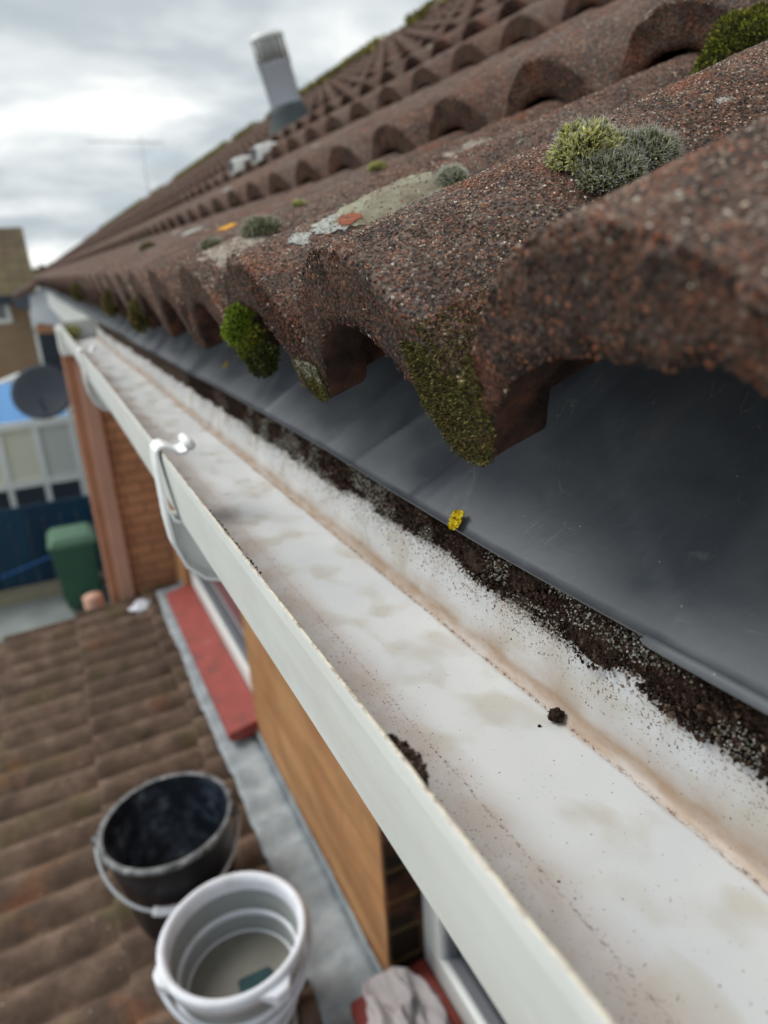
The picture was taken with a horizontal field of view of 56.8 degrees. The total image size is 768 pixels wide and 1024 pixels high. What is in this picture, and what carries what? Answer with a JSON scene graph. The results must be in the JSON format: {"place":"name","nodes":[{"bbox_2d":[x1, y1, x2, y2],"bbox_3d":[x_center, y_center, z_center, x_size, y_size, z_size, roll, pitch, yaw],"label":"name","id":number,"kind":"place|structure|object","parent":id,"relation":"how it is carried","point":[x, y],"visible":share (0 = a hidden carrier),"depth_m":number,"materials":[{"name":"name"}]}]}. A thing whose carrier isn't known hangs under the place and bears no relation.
{"place":"outdoors","nodes":[
{"label":"outdoors","id":0,"kind":"place"},
{"bbox_2d":[0,227,45,462],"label":"house","id":1,"kind":"structure","parent":0,"point":[18,350],"depth_m":15.77,"materials":[{"name":"beige brick"}]},
{"bbox_2d":[0,305,12,323],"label":"window","id":2,"kind":"structure","parent":1,"relation":"in","point":[5,313],"depth_m":15.41,"materials":[{"name":"white plastic"}]},
{"bbox_2d":[12,288,31,308],"bbox_3d":[-7.751,-4.521,15.032,0.947,0.423,0.361,16,27,43],"label":"satellite dish","id":3,"kind":"object","parent":1,"relation":"attached to","point":[22,302],"visible":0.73,"depth_m":14.84,"materials":[{"name":"grey metal"}]},
{"bbox_2d":[0,310,111,641],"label":"ground","id":4,"kind":"structure","parent":0,"point":[23,617],"depth_m":9.52,"materials":[{"name":"concrete"}]},
{"bbox_2d":[29,264,46,309],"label":"distant tree","id":5,"kind":"object","parent":4,"relation":"on","point":[37,270],"visible":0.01,"depth_m":51.19,"materials":[{"name":"green plant"}]},
{"bbox_2d":[12,281,64,372],"bbox_3d":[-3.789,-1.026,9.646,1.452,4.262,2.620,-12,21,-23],"label":"neighbour house","id":6,"kind":"structure","parent":4,"relation":"on","point":[45,317],"depth_m":7.93,"materials":[{"name":"white brick"}]},
{"bbox_2d":[0,555,51,578],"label":"rope","id":7,"kind":"object","parent":6,"relation":"attached to","point":[25,567],"visible":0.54,"depth_m":9.68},
{"bbox_2d":[11,365,70,418],"bbox_3d":[-3.533,-1.350,7.681,0.582,0.533,1.106,-2,20,3],"label":"satellite dish","id":8,"kind":"object","parent":6,"relation":"attached to","point":[39,392],"visible":0.93,"depth_m":7.40,"materials":[{"name":"grey metal"}]},
{"bbox_2d":[38,332,64,372],"bbox_3d":[-3.813,-1.809,8.162,0.212,0.500,0.260,-12,21,-23],"label":"dark window","id":9,"kind":"structure","parent":6,"relation":"in","point":[51,355],"depth_m":8.03,"materials":[{"name":"black glass"}]},
{"bbox_2d":[0,373,98,562],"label":"conservatory","id":10,"kind":"object","parent":4,"relation":"on","point":[26,477],"visible":0.64,"depth_m":11.05,"materials":[{"name":"white plastic"}]},
{"bbox_2d":[0,495,104,590],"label":"blue fence","id":11,"kind":"object","parent":4,"relation":"on","point":[16,519],"visible":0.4,"depth_m":10.02,"materials":[{"name":"blue wood"}]},
{"bbox_2d":[0,569,107,607],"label":"kerb","id":12,"kind":"structure","parent":4,"relation":"on","point":[28,593],"depth_m":9.89,"materials":[{"name":"grey concrete"}]},
{"bbox_2d":[46,522,102,608],"bbox_3d":[-4.120,0.734,9.552,0.590,1.050,0.727,-12,21,-23],"label":"wheelie bin","id":13,"kind":"object","parent":4,"relation":"on","point":[72,550],"visible":0.95,"depth_m":9.26,"materials":[{"name":"green plastic"}]},
{"bbox_2d":[0,578,382,1023],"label":"lean to","id":14,"kind":"object","parent":4,"relation":"on","point":[105,709],"visible":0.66,"depth_m":2.01,"materials":[{"name":"brown tile"}]},
{"bbox_2d":[128,598,150,612],"bbox_3d":[-1.086,0.428,3.210,0.133,0.076,0.089,-12,21,-23],"label":"mortar lump","id":15,"kind":"object","parent":14,"relation":"on","point":[140,605],"visible":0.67,"depth_m":3.19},
{"bbox_2d":[92,771,240,940],"bbox_3d":[-0.485,0.811,1.652,0.324,0.266,0.313,-12,21,-23],"label":"builders bucket","id":16,"kind":"object","parent":14,"relation":"on","point":[164,847],"visible":0.77,"depth_m":1.68,"materials":[{"name":"black plastic"}]},
{"bbox_2d":[153,871,312,1023],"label":"folding bucket","id":17,"kind":"object","parent":14,"relation":"on","point":[220,937],"visible":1,"depth_m":1.37,"materials":[{"name":"white plastic"}]},
{"bbox_2d":[238,966,272,993],"bbox_3d":[-0.237,0.894,1.337,0.065,0.025,0.050,-12,21,-23],"label":"sponge","id":18,"kind":"object","parent":17,"relation":"in","point":[252,981],"visible":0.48,"depth_m":1.34},
{"bbox_2d":[30,0,767,1023],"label":"brick house","id":19,"kind":"structure","parent":4,"relation":"on","point":[618,344],"depth_m":0.35,"materials":[{"name":"tile"}]},
{"bbox_2d":[70,282,83,301],"bbox_3d":[-0.802,-0.575,1.855,0.029,0.061,0.061,-19,25,-38],"label":"moss clump","id":20,"kind":"object","parent":19,"relation":"attached to","point":[76,294],"visible":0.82,"depth_m":1.85,"materials":[{"name":"green plant"}]},
{"bbox_2d":[100,287,120,318],"bbox_3d":[-0.454,-0.346,1.173,0.026,0.053,0.056,-21,26,-40],"label":"moss clump","id":21,"kind":"object","parent":19,"relation":"attached to","point":[110,307],"visible":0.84,"depth_m":1.17,"materials":[{"name":"green plant"}]},
{"bbox_2d":[86,134,164,194],"bbox_3d":[-6.981,-9.181,19.636,1.985,2.222,0.640,-12,21,-23],"label":"tv aerial","id":22,"kind":"object","parent":19,"relation":"on","point":[141,142],"visible":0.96,"depth_m":19.51,"materials":[{"name":"metal"}]},
{"bbox_2d":[126,296,150,333],"bbox_3d":[-0.315,-0.254,0.909,0.029,0.051,0.050,-12,21,-23],"label":"moss clump","id":23,"kind":"object","parent":19,"relation":"attached to","point":[138,319],"visible":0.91,"depth_m":0.90,"materials":[{"name":"green plant"}]},
{"bbox_2d":[138,241,156,250],"bbox_3d":[-0.453,-0.510,1.363,0.039,0.021,0.039,-12,21,-23],"label":"moss cushion","id":24,"kind":"object","parent":19,"relation":"on","point":[147,245],"visible":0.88,"depth_m":1.36,"materials":[{"name":"green plant"}]},
{"bbox_2d":[181,227,202,235],"bbox_3d":[-0.337,-0.492,1.248,0.041,0.018,0.033,-12,21,-23],"label":"lichen patch","id":25,"kind":"object","parent":19,"relation":"on","point":[190,231],"visible":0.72,"depth_m":1.25,"materials":[{"name":"grey plant"}]},
{"bbox_2d":[197,236,222,249],"bbox_3d":[-0.166,-0.258,0.680,0.030,0.017,0.028,8,23,29],"label":"moss cushion","id":26,"kind":"object","parent":19,"relation":"on","point":[209,242],"visible":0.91,"depth_m":0.68,"materials":[{"name":"green plant"}]},
{"bbox_2d":[166,571,258,741],"bbox_3d":[-0.655,0.087,2.498,0.170,0.930,1.117,-12,21,-23],"label":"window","id":27,"kind":"structure","parent":19,"relation":"in","point":[232,699],"depth_m":2.53,"materials":[{"name":"red plastic"}]},
{"bbox_2d":[217,223,236,230],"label":"lichen patch","id":28,"kind":"object","parent":19,"relation":"on","point":[227,226],"visible":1,"depth_m":0.84,"materials":[{"name":"orange plant"}]},
{"bbox_2d":[195,234,270,270],"bbox_3d":[-0.114,-0.190,0.548,0.076,0.057,0.102,-12,21,-23],"label":"lichen patch","id":29,"kind":"object","parent":19,"relation":"on","point":[220,255],"visible":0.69,"depth_m":0.54,"materials":[{"name":"grey plant"}]},
{"bbox_2d":[227,156,250,175],"bbox_3d":[-0.506,-1.242,2.548,0.094,0.058,0.080,-12,21,-23],"label":"roof vent","id":30,"kind":"object","parent":19,"relation":"on","point":[236,166],"visible":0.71,"depth_m":2.51,"materials":[{"name":"white plastic"}]},
{"bbox_2d":[220,302,282,378],"bbox_3d":[-0.084,-0.110,0.451,0.056,0.053,0.028,14,26,41],"label":"moss clump","id":31,"kind":"object","parent":19,"relation":"attached to","point":[242,333],"visible":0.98,"depth_m":0.45,"materials":[{"name":"green plant"}]},
{"bbox_2d":[236,213,283,237],"bbox_3d":[-0.097,-0.225,0.555,0.040,0.022,0.037,3,21,17],"label":"moss cushion","id":32,"kind":"object","parent":19,"relation":"on","point":[255,225],"visible":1,"depth_m":0.55,"materials":[{"name":"green plant"}]},
{"bbox_2d":[249,142,276,164],"bbox_3d":[-0.381,-1.160,2.300,0.094,0.058,0.080,-12,21,-23],"label":"roof vent","id":33,"kind":"object","parent":19,"relation":"on","point":[258,152],"visible":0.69,"depth_m":2.26,"materials":[{"name":"white plastic"}]},
{"bbox_2d":[98,0,445,229],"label":"ridge moss","id":34,"kind":"object","parent":19,"relation":"on","point":[416,14],"visible":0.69,"depth_m":7.11,"materials":[{"name":"plant"}]},
{"bbox_2d":[249,29,309,135],"bbox_3d":[-0.443,-2.002,3.388,0.308,0.487,0.295,2,20,14],"label":"roof flue","id":35,"kind":"object","parent":19,"relation":"on","point":[275,69],"visible":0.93,"depth_m":3.30,"materials":[{"name":"white plastic"}]},
{"bbox_2d":[291,199,305,206],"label":"moss cushion","id":36,"kind":"object","parent":19,"relation":"on","point":[298,203],"visible":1,"depth_m":0.71,"materials":[{"name":"green plant"}]},
{"bbox_2d":[287,231,311,244],"bbox_3d":[-0.048,-0.158,0.410,0.018,0.010,0.016,5,21,23],"label":"lichen patch","id":37,"kind":"object","parent":19,"relation":"on","point":[301,238],"visible":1,"depth_m":0.41,"materials":[{"name":"white plant"}]},
{"bbox_2d":[294,359,320,383],"bbox_3d":[-0.042,-0.077,0.389,0.005,0.011,0.038,-12,21,-23],"label":"lichen patch","id":38,"kind":"object","parent":19,"relation":"on","point":[296,362],"visible":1,"depth_m":0.39,"materials":[{"name":"grey plant"}]},
{"bbox_2d":[291,355,329,402],"bbox_3d":[-0.040,-0.072,0.390,0.011,0.026,0.042,-12,21,-23],"label":"moss film","id":39,"kind":"object","parent":19,"relation":"on","point":[320,395],"visible":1,"depth_m":0.39,"materials":[{"name":"green plant"}]},
{"bbox_2d":[308,213,349,235],"bbox_3d":[-0.032,-0.167,0.415,0.031,0.016,0.024,-12,21,-23],"label":"lichen patch","id":40,"kind":"object","parent":19,"relation":"on","point":[324,225],"visible":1,"depth_m":0.41,"materials":[{"name":"white plant"}]},
{"bbox_2d":[338,212,362,226],"bbox_3d":[-0.020,-0.171,0.415,0.017,0.010,0.013,-12,21,-23],"label":"lichen patch","id":41,"kind":"object","parent":19,"relation":"on","point":[346,221],"visible":1,"depth_m":0.41,"materials":[{"name":"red plant"}]},
{"bbox_2d":[366,160,387,171],"bbox_3d":[-0.007,-0.360,0.740,0.025,0.012,0.024,-12,21,-23],"label":"moss cushion","id":42,"kind":"object","parent":19,"relation":"on","point":[376,165],"visible":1,"depth_m":0.73,"materials":[{"name":"plant"}]},
{"bbox_2d":[331,172,450,225],"bbox_3d":[0.008,-0.186,0.430,0.088,0.042,0.062,-1,20,6],"label":"lichen patch","id":43,"kind":"object","parent":19,"relation":"on","point":[424,188],"visible":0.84,"depth_m":0.42,"materials":[{"name":"grey plant"}]},
{"bbox_2d":[362,966,449,1023],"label":"rag","id":44,"kind":"object","parent":19,"relation":"on","point":[397,995],"visible":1,"depth_m":1.27,"materials":[{"name":"grey fabric"}]},
{"bbox_2d":[58,318,767,1023],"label":"roof gutter","id":45,"kind":"object","parent":19,"relation":"attached to","point":[654,862],"visible":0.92,"depth_m":0.27,"materials":[{"name":"white plastic"}]},
{"bbox_2d":[62,324,82,337],"bbox_3d":[-0.967,-0.558,2.201,0.066,0.044,0.079,-12,21,-23],"label":"moss clump","id":46,"kind":"object","parent":45,"relation":"on","point":[73,330],"visible":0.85,"depth_m":2.19,"materials":[{"name":"green plant"}]},
{"bbox_2d":[192,489,261,574],"bbox_3d":[-0.092,0.007,0.399,0.003,0.004,0.161,-12,21,-23],"label":"silt crumb line","id":47,"kind":"object","parent":45,"relation":"on","point":[236,543],"visible":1,"depth_m":0.37,"materials":[{"name":"soil"}]},
{"bbox_2d":[387,733,429,786],"bbox_3d":[0.008,0.073,0.206,0.006,0.010,0.026,-12,21,-23],"label":"silt smear","id":48,"kind":"object","parent":45,"relation":"on","point":[415,761],"visible":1,"depth_m":0.20},
{"bbox_2d":[175,457,678,1021],"bbox_3d":[-0.068,0.040,0.457,0.014,0.001,0.700,-12,21,-23],"label":"floor grit","id":49,"kind":"object","parent":45,"relation":"in","point":[433,733],"visible":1,"depth_m":0.27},
{"bbox_2d":[97,323,767,825],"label":"silt band","id":50,"kind":"object","parent":45,"relation":"in","point":[729,723],"visible":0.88,"depth_m":0.30,"materials":[{"name":"black soil"}]},
{"bbox_2d":[547,707,565,722],"bbox_3d":[0.072,0.085,0.298,0.008,0.007,0.009,-12,21,-23],"label":"silt clod","id":51,"kind":"object","parent":45,"relation":"on","point":[556,714],"visible":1,"depth_m":0.30,"materials":[{"name":"brown soil"}]},
{"bbox_2d":[350,893,506,1023],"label":"window","id":52,"kind":"structure","parent":19,"relation":"in","point":[463,988],"depth_m":1.30,"materials":[{"name":"white plastic"}]},
{"bbox_2d":[399,283,496,467],"bbox_3d":[0.034,-0.048,0.254,0.041,0.063,0.051,-12,21,-23],"label":"moss film","id":53,"kind":"object","parent":19,"relation":"on","point":[445,426],"visible":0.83,"depth_m":0.25,"materials":[{"name":"green plant"}]},
{"bbox_2d":[434,161,470,186],"bbox_3d":[0.042,-0.203,0.428,0.025,0.017,0.024,-12,21,-23],"label":"moss cushion","id":54,"kind":"object","parent":19,"relation":"on","point":[449,175],"visible":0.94,"depth_m":0.42,"materials":[{"name":"grey plant"}]},
{"bbox_2d":[447,510,464,529],"bbox_3d":[0.035,0.004,0.347,0.008,0.009,0.009,-12,21,-23],"label":"lichen flake","id":55,"kind":"object","parent":19,"relation":"on","point":[455,520],"visible":1,"depth_m":0.35,"materials":[{"name":"yellow plant"}]},
{"bbox_2d":[441,135,490,157],"bbox_3d":[0.071,-0.305,0.596,0.053,0.023,0.022,-12,21,-23],"label":"lichen patch","id":56,"kind":"object","parent":19,"relation":"on","point":[469,144],"visible":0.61,"depth_m":0.60,"materials":[{"name":"grey plant"}]},
{"bbox_2d":[538,110,632,175],"bbox_3d":[0.082,-0.150,0.289,0.039,0.026,0.038,-12,21,-23],"label":"moss cushion","id":57,"kind":"object","parent":19,"relation":"on","point":[574,139],"visible":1,"depth_m":0.28,"materials":[{"name":"green plant"}]},
{"bbox_2d":[571,143,654,192],"bbox_3d":[0.090,-0.136,0.282,0.037,0.024,0.035,-12,21,-23],"label":"moss cushion","id":58,"kind":"object","parent":19,"relation":"on","point":[614,172],"visible":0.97,"depth_m":0.28,"materials":[{"name":"plant"}]},
{"bbox_2d":[617,117,690,173],"bbox_3d":[0.105,-0.146,0.287,0.038,0.024,0.034,-12,21,-23],"label":"moss cushion","id":59,"kind":"object","parent":19,"relation":"on","point":[659,147],"visible":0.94,"depth_m":0.28,"materials":[{"name":"grey plant"}]},
{"bbox_2d":[716,95,732,104],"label":"lichen patch","id":60,"kind":"object","parent":19,"relation":"on","point":[719,100],"visible":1,"depth_m":0.31,"materials":[{"name":"grey plant"}]},
{"bbox_2d":[689,0,767,74],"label":"moss cushion","id":61,"kind":"object","parent":19,"relation":"on","point":[737,31],"visible":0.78,"depth_m":0.42,"materials":[{"name":"green plant"}]},
{"bbox_2d":[0,0,436,269],"label":"sky","id":62,"kind":"structure","parent":0,"point":[73,73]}
]}

